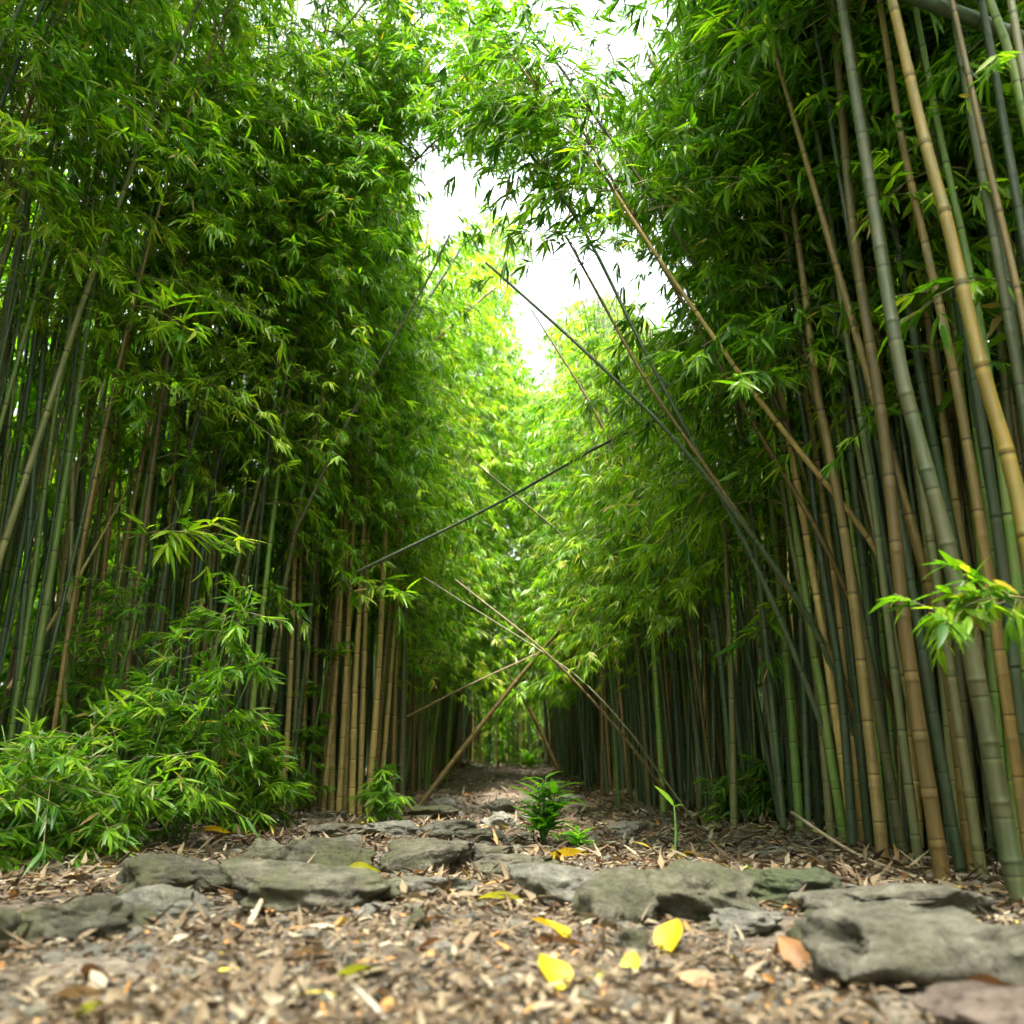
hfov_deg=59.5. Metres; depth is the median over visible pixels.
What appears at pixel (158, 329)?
bamboo branch
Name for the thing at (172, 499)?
bamboo
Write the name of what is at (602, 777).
bamboo
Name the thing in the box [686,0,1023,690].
bamboo
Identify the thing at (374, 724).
bamboo
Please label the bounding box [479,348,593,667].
bamboo
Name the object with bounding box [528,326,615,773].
bamboo
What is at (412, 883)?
rock
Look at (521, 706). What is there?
bamboo
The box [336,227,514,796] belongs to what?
bamboo
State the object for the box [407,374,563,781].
bamboo
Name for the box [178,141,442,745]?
bamboo
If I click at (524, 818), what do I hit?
rock
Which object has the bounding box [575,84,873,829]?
bamboo
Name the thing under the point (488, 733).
bamboo
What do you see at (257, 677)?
bamboo branch
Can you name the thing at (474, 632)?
bamboo
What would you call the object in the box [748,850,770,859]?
rock
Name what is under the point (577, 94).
bamboo
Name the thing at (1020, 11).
bamboo
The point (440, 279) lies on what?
bamboo
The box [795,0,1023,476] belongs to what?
bamboo
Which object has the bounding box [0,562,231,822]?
bamboo shrub
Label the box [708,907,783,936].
rock
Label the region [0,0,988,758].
sky
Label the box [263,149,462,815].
bamboo
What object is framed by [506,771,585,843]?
green plant
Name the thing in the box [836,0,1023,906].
bamboo
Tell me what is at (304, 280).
bamboo
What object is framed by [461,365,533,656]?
bamboo
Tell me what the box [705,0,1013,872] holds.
bamboo
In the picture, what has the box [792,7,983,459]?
bamboo
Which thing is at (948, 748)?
bamboo
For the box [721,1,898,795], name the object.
bamboo
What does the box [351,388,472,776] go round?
bamboo
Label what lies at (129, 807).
bamboo shrub
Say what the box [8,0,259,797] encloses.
bamboo
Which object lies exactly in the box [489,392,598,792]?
bamboo
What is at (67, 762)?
bamboo shrub
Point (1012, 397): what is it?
bamboo
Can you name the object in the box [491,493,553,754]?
bamboo
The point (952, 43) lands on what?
bamboo
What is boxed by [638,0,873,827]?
bamboo
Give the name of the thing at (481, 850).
rock
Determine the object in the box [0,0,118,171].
bamboo
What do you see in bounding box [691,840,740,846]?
stick
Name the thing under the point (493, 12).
bamboo
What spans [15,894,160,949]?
rock
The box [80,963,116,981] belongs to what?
fallen leaf
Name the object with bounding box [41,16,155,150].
bamboo branch
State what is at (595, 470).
bamboo
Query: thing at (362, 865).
fallen leaf
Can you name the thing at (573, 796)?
rock
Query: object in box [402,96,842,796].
bamboo
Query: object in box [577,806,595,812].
rock
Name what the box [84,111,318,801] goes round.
bamboo
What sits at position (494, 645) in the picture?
bamboo
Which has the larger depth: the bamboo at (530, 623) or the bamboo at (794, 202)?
the bamboo at (530, 623)
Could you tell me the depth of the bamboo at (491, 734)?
19.69 m
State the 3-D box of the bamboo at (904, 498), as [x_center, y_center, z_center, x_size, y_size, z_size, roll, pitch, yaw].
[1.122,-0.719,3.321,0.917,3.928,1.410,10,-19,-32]
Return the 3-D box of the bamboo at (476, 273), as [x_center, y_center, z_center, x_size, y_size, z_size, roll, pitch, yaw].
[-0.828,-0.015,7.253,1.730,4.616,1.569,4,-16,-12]
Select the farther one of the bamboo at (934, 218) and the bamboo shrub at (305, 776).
the bamboo shrub at (305, 776)
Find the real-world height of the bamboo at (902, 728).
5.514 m
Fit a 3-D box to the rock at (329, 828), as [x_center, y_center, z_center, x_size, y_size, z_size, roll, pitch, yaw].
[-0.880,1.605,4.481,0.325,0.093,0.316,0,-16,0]
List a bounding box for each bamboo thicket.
[0,0,518,828]
[473,545,549,766]
[497,0,1023,857]
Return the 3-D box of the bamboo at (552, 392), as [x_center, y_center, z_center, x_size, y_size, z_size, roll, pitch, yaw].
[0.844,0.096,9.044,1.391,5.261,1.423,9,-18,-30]
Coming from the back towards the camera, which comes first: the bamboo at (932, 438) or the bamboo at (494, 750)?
the bamboo at (494, 750)
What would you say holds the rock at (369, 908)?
on the ground
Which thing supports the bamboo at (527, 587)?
on the ground
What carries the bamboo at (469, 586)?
on the ground
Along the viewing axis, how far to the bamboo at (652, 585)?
5.31 m
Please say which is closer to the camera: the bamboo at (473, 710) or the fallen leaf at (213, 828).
the fallen leaf at (213, 828)
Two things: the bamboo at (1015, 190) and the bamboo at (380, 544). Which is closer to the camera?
the bamboo at (1015, 190)
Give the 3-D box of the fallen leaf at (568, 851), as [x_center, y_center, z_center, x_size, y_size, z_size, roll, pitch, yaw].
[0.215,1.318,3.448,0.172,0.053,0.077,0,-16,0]
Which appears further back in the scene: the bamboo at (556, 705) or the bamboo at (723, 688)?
the bamboo at (556, 705)
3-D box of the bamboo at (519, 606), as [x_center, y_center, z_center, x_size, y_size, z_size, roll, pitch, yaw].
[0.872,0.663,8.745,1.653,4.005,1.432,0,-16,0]
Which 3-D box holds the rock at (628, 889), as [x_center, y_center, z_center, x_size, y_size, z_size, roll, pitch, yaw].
[0.243,0.937,2.153,0.194,0.166,0.172,4,-17,-15]
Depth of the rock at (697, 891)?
2.16 m
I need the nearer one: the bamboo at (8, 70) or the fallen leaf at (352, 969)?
the fallen leaf at (352, 969)
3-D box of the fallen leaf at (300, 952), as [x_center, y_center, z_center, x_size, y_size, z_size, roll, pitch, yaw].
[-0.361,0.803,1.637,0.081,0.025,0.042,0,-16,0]
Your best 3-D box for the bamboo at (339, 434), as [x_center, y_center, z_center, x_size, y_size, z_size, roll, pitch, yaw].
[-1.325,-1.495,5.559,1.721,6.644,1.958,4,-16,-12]
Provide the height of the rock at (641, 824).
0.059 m
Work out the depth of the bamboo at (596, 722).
9.63 m
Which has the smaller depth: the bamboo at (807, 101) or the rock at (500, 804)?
the bamboo at (807, 101)
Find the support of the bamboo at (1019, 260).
on the ground
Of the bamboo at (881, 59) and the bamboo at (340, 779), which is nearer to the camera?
the bamboo at (881, 59)
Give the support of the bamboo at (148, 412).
on the ground
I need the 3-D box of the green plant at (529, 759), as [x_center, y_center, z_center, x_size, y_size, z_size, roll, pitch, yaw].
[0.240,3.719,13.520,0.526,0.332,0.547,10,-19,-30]
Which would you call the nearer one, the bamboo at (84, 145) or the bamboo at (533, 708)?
the bamboo at (84, 145)
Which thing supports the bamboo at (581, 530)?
on the ground
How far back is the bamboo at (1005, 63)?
3.43 m
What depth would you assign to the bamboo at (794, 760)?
4.60 m
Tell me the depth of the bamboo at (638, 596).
5.96 m
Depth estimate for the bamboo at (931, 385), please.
3.65 m
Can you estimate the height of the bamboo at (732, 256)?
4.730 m
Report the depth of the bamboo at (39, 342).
4.79 m
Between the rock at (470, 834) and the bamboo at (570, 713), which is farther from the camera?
the bamboo at (570, 713)
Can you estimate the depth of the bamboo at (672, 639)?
5.91 m
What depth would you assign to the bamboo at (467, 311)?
7.61 m
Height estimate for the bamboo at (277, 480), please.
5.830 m
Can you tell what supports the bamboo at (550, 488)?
on the ground
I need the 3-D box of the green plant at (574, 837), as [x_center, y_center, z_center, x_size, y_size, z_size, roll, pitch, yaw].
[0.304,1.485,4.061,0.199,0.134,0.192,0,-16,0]
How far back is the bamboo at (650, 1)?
5.13 m
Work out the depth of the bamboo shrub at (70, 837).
3.44 m
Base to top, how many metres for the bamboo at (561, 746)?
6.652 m
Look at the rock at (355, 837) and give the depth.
4.16 m
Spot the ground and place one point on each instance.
(118, 965)
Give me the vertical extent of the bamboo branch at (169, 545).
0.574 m
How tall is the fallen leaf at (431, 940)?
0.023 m
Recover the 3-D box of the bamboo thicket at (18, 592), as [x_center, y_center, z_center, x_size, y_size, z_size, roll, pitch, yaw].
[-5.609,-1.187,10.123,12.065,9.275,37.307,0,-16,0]
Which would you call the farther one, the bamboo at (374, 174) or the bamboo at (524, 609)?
the bamboo at (524, 609)
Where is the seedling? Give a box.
[655,786,681,857]
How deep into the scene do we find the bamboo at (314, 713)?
6.14 m
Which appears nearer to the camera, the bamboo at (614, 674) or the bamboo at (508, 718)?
the bamboo at (614, 674)
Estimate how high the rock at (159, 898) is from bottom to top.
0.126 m
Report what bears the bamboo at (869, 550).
on the ground
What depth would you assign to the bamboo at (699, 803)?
5.69 m
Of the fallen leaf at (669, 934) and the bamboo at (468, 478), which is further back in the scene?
the bamboo at (468, 478)
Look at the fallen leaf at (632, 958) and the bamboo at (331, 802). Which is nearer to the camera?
the fallen leaf at (632, 958)
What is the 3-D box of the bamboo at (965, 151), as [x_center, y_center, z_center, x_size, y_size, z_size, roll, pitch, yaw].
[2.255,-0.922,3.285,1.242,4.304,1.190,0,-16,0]
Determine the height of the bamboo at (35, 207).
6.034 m
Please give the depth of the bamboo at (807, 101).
3.45 m
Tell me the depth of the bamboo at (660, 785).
5.44 m
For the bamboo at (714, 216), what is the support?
on the ground
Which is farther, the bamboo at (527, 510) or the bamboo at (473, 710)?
the bamboo at (473, 710)
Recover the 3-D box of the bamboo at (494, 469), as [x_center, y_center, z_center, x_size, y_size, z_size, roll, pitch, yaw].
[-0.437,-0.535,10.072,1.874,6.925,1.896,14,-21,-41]
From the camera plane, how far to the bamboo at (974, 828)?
2.93 m
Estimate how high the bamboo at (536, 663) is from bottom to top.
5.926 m
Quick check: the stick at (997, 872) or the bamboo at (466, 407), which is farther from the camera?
the bamboo at (466, 407)
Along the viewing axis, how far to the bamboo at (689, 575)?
4.80 m
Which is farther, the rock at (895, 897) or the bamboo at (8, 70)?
the bamboo at (8, 70)
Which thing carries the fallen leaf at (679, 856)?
on the ground
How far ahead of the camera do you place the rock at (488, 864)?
3.07 m
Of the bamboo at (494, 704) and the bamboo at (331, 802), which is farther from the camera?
the bamboo at (494, 704)
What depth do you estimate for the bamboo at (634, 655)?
8.26 m
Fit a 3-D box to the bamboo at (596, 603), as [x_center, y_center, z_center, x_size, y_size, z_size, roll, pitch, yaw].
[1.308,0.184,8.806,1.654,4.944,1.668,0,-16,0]
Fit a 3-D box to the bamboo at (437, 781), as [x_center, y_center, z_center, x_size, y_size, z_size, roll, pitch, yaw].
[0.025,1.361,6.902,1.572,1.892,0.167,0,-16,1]
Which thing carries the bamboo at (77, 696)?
on the ground
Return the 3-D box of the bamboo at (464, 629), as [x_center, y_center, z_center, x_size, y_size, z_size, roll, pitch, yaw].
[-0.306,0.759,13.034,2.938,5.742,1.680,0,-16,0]
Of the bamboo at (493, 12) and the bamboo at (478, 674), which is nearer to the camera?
the bamboo at (493, 12)
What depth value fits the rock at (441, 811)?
6.03 m
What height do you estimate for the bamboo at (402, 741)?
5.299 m
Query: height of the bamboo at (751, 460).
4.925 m
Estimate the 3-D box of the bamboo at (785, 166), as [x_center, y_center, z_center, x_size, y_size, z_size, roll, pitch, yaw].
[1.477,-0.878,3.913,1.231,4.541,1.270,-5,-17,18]
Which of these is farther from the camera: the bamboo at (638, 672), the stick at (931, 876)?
the bamboo at (638, 672)
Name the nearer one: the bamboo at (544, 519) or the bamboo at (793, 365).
the bamboo at (793, 365)
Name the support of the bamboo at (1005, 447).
on the ground
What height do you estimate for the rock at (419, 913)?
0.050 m
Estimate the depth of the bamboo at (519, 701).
18.53 m
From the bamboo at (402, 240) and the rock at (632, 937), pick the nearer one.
the rock at (632, 937)
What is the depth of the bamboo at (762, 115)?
3.89 m
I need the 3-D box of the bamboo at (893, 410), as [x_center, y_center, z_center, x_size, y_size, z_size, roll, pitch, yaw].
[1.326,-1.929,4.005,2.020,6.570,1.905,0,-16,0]
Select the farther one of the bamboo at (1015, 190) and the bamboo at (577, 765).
the bamboo at (577, 765)
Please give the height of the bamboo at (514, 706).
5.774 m
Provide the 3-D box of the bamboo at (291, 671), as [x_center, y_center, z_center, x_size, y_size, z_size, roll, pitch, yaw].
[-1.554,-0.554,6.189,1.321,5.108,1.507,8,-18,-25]
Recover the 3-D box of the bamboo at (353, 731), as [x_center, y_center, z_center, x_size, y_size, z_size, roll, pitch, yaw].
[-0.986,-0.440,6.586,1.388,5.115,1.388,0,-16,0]
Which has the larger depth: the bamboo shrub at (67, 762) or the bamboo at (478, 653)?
the bamboo at (478, 653)
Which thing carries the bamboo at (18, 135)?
on the ground
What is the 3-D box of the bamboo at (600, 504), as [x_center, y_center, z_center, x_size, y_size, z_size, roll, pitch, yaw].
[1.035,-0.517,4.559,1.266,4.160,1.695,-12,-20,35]
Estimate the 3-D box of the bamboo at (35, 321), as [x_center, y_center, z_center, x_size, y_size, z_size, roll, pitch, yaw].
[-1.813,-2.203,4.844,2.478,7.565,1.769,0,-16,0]
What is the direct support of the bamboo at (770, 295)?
on the ground
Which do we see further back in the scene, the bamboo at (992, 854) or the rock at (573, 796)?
the rock at (573, 796)
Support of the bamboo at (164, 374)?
on the ground
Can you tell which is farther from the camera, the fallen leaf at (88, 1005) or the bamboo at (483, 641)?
the bamboo at (483, 641)
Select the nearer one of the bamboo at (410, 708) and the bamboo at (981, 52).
the bamboo at (981, 52)
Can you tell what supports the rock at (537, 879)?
on the ground
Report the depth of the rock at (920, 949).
1.53 m
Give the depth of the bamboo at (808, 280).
4.02 m
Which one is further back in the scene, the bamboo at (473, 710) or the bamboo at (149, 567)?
the bamboo at (473, 710)
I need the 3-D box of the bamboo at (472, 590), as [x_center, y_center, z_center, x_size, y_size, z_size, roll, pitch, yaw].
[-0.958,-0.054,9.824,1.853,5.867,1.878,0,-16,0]
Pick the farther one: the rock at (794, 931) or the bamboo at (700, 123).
the bamboo at (700, 123)
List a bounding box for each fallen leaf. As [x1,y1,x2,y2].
[56,985,106,997]
[73,1002,102,1016]
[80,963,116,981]
[121,846,146,851]
[203,825,232,834]
[292,946,334,957]
[336,964,380,975]
[349,861,380,872]
[417,937,439,949]
[478,891,527,902]
[532,917,570,937]
[532,935,589,946]
[538,953,572,990]
[550,848,587,858]
[621,951,639,975]
[653,918,682,953]
[674,970,716,990]
[678,851,702,857]
[772,937,798,955]
[778,935,809,969]
[964,974,1011,986]
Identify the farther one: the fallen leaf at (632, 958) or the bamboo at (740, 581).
the bamboo at (740, 581)
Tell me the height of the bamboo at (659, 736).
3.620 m
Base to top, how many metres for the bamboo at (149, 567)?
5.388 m
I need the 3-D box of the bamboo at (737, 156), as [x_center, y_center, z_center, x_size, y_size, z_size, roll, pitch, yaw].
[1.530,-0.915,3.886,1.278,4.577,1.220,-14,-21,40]
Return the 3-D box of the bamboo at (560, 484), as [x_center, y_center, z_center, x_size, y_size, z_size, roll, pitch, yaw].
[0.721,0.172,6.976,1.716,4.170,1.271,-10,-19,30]
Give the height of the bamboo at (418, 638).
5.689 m
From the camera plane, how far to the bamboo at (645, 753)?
5.37 m
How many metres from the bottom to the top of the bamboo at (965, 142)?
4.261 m
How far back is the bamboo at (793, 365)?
3.64 m
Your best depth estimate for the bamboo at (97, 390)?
5.06 m
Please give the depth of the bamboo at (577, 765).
11.01 m
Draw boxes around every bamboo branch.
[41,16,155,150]
[117,480,264,597]
[123,279,219,371]
[206,634,288,694]
[241,582,314,651]
[319,537,377,611]
[333,575,423,634]
[693,551,745,608]
[713,578,810,692]
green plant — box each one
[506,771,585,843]
[513,747,542,769]
[558,824,597,847]
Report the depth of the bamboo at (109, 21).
4.18 m
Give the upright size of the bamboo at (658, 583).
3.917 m
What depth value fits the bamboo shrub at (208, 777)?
4.01 m
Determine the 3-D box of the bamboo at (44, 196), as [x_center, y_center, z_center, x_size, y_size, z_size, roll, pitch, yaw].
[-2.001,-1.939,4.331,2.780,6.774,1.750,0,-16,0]
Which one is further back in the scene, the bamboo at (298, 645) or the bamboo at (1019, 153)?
the bamboo at (298, 645)
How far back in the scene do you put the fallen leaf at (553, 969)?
1.49 m
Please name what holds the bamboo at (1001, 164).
on the ground
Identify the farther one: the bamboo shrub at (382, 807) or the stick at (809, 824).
the bamboo shrub at (382, 807)
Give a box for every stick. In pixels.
[50,861,121,867]
[85,853,192,889]
[246,893,263,927]
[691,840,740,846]
[790,811,921,878]
[922,872,1003,882]
[950,870,1002,875]
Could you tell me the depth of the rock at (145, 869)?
2.56 m
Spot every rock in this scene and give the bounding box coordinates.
[0,908,20,954]
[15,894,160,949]
[114,852,231,896]
[116,884,210,924]
[218,858,403,915]
[240,838,284,859]
[278,836,376,869]
[302,822,366,838]
[342,834,361,841]
[352,902,382,920]
[363,820,422,839]
[376,837,475,874]
[388,876,480,896]
[398,804,459,819]
[399,869,413,875]
[406,908,430,928]
[411,816,425,820]
[419,819,476,837]
[426,797,461,809]
[448,828,504,843]
[453,811,464,818]
[467,843,514,867]
[469,853,559,877]
[478,798,515,813]
[479,811,517,828]
[503,836,522,843]
[508,863,596,906]
[514,796,541,808]
[516,831,534,840]
[519,812,538,824]
[545,797,562,801]
[559,794,585,803]
[571,865,658,926]
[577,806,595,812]
[590,903,624,928]
[606,820,643,834]
[618,927,649,953]
[633,821,646,828]
[642,859,776,926]
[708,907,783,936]
[741,867,843,910]
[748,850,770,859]
[766,846,789,855]
[785,882,998,920]
[785,909,814,941]
[793,906,1023,989]
[910,981,1023,1023]
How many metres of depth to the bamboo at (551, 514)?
11.36 m
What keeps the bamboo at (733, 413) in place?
on the ground
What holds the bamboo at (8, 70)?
on the ground
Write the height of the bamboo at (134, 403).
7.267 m
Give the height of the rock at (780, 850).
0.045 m
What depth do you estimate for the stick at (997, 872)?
2.81 m
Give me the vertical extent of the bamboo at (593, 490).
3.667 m
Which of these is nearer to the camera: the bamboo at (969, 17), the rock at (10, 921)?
the rock at (10, 921)
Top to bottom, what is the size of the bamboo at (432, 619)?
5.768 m
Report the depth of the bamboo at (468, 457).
6.93 m
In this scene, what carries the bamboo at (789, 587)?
on the ground
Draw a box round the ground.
[0,763,1023,1023]
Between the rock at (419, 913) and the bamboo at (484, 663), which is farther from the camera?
the bamboo at (484, 663)
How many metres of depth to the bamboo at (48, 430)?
5.43 m
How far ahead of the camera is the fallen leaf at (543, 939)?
1.83 m
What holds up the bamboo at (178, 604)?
on the ground
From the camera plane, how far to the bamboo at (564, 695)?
11.10 m
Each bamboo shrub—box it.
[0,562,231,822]
[0,675,258,853]
[0,683,151,877]
[0,696,215,872]
[126,571,293,847]
[206,714,313,837]
[259,639,357,811]
[343,757,415,823]
[691,775,754,824]
[702,737,804,822]
[737,696,834,823]
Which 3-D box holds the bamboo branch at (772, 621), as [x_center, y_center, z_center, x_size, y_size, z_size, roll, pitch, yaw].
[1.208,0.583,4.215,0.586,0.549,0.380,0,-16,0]
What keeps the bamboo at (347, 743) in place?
on the ground
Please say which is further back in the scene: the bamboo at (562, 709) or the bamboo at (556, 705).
the bamboo at (556, 705)
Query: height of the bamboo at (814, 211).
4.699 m
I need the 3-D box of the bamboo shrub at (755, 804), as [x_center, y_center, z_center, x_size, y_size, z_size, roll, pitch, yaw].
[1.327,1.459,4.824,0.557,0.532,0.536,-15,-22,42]
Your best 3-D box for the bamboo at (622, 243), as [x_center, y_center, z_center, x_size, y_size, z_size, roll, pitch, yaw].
[0.683,-0.050,3.603,1.859,2.714,0.877,0,-16,0]
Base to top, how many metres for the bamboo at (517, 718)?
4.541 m
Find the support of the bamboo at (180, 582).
on the ground
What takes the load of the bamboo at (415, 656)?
on the ground
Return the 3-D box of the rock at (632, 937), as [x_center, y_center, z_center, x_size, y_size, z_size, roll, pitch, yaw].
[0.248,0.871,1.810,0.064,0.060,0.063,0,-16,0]
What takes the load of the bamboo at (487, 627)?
on the ground
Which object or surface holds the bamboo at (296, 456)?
on the ground
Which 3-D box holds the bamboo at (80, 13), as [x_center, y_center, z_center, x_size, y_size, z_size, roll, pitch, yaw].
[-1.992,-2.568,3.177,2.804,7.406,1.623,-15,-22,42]
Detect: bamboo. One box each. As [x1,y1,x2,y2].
[0,0,94,109]
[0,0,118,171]
[0,0,163,292]
[0,0,206,232]
[0,0,209,200]
[0,0,222,293]
[0,0,232,540]
[0,0,239,304]
[0,0,286,628]
[0,0,294,434]
[0,0,343,831]
[0,8,132,378]
[0,41,153,589]
[0,41,163,712]
[1,0,204,787]
[2,14,135,316]
[3,6,156,266]
[4,0,265,602]
[5,452,148,689]
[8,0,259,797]
[10,25,286,793]
[11,0,310,739]
[11,0,322,746]
[12,3,221,812]
[22,0,336,825]
[26,0,484,820]
[26,5,241,792]
[27,27,195,790]
[31,0,264,799]
[37,112,246,656]
[50,4,277,787]
[56,20,438,770]
[70,43,272,822]
[79,15,447,767]
[82,0,400,792]
[82,60,334,781]
[83,1,312,798]
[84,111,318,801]
[94,22,274,813]
[100,0,607,822]
[100,136,348,820]
[130,0,551,826]
[145,0,421,825]
[155,34,429,823]
[162,46,571,823]
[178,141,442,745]
[189,139,389,811]
[213,206,419,812]
[238,214,425,809]
[242,159,433,809]
[245,213,477,737]
[252,132,452,810]
[253,168,458,792]
[262,156,436,811]
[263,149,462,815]
[270,155,484,814]
[271,272,468,752]
[280,84,484,735]
[288,160,448,811]
[288,172,439,813]
[292,235,449,534]
[297,181,514,805]
[302,151,469,814]
[319,207,463,744]
[320,225,526,710]
[326,192,435,637]
[327,191,486,810]
[328,236,513,784]
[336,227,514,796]
[337,244,463,470]
[340,269,514,478]
[351,207,517,794]
[351,292,493,671]
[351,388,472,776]
[352,264,506,759]
[352,288,504,625]
[355,186,489,797]
[357,390,729,572]
[359,194,510,810]
[369,202,517,787]
[369,226,466,688]
[373,222,517,791]
[373,318,533,783]
[373,371,541,778]
[375,213,509,705]
[397,653,536,722]
[401,201,546,783]
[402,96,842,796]
[407,0,876,557]
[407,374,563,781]
[408,334,558,790]
[409,393,579,787]
[410,576,471,773]
[415,201,558,779]
[416,394,535,776]
[417,578,603,805]
[420,211,530,776]
[421,391,550,734]
[422,647,490,724]
[423,0,835,618]
[423,577,694,821]
[432,10,895,719]
[433,390,551,709]
[434,442,516,771]
[437,393,585,779]
[440,347,531,766]
[442,240,536,768]
[445,415,517,745]
[446,319,580,774]
[451,376,539,757]
[451,393,534,758]
[453,452,550,763]
[454,446,517,739]
[455,579,684,817]
[455,590,506,763]
[456,209,884,797]
[458,338,578,783]
[458,449,597,585]
[460,416,531,767]
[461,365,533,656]
[466,542,530,764]
[466,629,504,759]
[471,606,500,761]
[471,626,510,764]
[472,581,515,760]
[474,572,525,764]
[476,516,528,763]
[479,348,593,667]
[479,544,542,765]
[480,589,517,765]
[481,302,586,774]
[482,350,585,781]
[483,580,517,765]
[485,262,889,840]
[487,581,532,749]
[487,627,538,764]
[488,620,539,765]
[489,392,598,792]
[490,646,558,768]
[491,300,667,808]
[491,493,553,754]
[494,330,667,793]
[495,559,526,764]
[497,493,532,765]
[498,495,547,764]
[499,326,640,774]
[499,589,518,764]
[501,3,779,819]
[501,566,549,764]
[502,590,532,733]
[503,536,547,761]
[507,328,582,769]
[508,476,550,692]
[508,492,552,760]
[509,524,556,700]
[510,493,559,760]
[512,288,616,718]
[512,537,564,711]
[513,480,567,758]
[517,300,735,805]
[517,388,617,670]
[518,294,665,799]
[519,306,608,789]
[519,408,584,674]
[521,295,612,789]
[521,685,553,718]
[523,292,637,633]
[523,296,743,695]
[523,308,652,782]
[526,338,596,723]
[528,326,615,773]
[529,286,613,775]
[531,309,654,543]
[531,330,725,811]
[533,332,762,812]
[536,301,645,765]
[542,295,735,789]
[543,300,701,805]
[544,291,734,814]
[553,334,792,814]
[556,331,657,762]
[560,323,757,644]
[566,307,705,781]
[567,300,794,803]
[568,2,816,834]
[568,301,732,700]
[571,19,831,650]
[574,0,866,847]
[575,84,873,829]
[580,341,762,798]
[585,325,735,722]
[589,0,947,850]
[590,2,867,831]
[593,3,871,822]
[601,2,906,844]
[602,0,973,872]
[604,332,783,824]
[609,0,1023,864]
[612,39,823,764]
[616,0,974,510]
[618,0,940,832]
[624,0,986,866]
[626,0,864,842]
[631,0,835,559]
[633,0,922,840]
[637,0,908,854]
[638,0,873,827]
[643,27,847,842]
[646,0,986,874]
[656,322,793,691]
[659,1,873,848]
[665,36,944,852]
[667,0,930,860]
[669,34,900,845]
[676,17,959,845]
[677,0,870,567]
[680,0,927,850]
[684,2,876,284]
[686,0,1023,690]
[686,29,943,489]
[690,0,1023,570]
[692,5,944,854]
[693,4,1013,502]
[695,4,977,422]
[701,0,1023,881]
[703,0,924,852]
[704,6,1002,581]
[704,23,960,836]
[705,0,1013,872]
[708,1,1021,862]
[709,9,896,730]
[717,0,1000,866]
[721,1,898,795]
[730,39,968,812]
[733,0,1023,346]
[733,52,1021,794]
[741,0,1009,729]
[742,158,1015,528]
[747,0,1023,858]
[748,0,1023,412]
[754,40,945,603]
[757,0,1003,486]
[759,0,1023,487]
[760,5,1003,865]
[764,2,1023,763]
[780,0,1023,245]
[790,1,1022,856]
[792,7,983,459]
[793,137,1023,450]
[794,42,987,683]
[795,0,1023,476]
[797,0,995,732]
[800,4,1018,463]
[809,1,1007,782]
[809,14,1015,440]
[813,3,994,285]
[827,12,1017,270]
[830,0,1023,590]
[833,8,1023,305]
[833,81,1023,299]
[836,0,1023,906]
[838,0,959,234]
[843,8,1023,482]
[860,47,1020,352]
[871,0,1023,358]
[875,0,1023,267]
[884,19,1005,539]
[891,15,1023,254]
[897,24,1023,247]
[900,0,1023,45]
[900,29,1020,180]
[910,26,1023,203]
[937,2,1014,101]
[947,32,1021,175]
[951,1,1023,442]
[985,0,1023,136]
[1007,0,1023,100]
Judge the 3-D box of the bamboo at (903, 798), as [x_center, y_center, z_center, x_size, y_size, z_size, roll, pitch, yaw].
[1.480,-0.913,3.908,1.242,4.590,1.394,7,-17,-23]
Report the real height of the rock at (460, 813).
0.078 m
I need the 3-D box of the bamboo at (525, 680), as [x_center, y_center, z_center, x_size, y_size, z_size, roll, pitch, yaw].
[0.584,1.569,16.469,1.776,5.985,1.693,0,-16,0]
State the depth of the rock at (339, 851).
3.16 m
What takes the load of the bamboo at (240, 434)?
on the ground
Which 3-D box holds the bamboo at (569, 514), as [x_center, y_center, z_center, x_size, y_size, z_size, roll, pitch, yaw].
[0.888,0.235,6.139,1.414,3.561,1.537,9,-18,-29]
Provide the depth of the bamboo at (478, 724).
19.04 m
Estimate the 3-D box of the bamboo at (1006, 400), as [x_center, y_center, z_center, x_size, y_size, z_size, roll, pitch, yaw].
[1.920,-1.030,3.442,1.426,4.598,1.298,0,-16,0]
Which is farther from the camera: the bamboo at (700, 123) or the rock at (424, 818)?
the rock at (424, 818)
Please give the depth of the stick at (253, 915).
2.05 m
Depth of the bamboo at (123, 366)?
5.21 m
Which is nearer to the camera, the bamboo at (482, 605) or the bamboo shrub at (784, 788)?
the bamboo shrub at (784, 788)
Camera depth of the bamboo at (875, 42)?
3.42 m
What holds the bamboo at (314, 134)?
on the ground
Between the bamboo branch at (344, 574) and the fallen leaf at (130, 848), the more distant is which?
the bamboo branch at (344, 574)
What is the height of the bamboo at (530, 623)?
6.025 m
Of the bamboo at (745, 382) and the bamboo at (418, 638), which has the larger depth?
the bamboo at (418, 638)
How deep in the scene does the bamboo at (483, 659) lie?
11.50 m
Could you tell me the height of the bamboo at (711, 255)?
4.609 m
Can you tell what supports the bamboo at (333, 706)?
on the ground
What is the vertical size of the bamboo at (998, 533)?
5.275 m
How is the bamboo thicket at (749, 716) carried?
on the ground
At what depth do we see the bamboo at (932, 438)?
3.46 m
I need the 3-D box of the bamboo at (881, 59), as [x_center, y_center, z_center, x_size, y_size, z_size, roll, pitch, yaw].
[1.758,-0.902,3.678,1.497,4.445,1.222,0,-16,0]
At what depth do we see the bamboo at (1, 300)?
5.62 m
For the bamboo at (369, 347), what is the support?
on the ground
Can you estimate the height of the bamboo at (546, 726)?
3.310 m

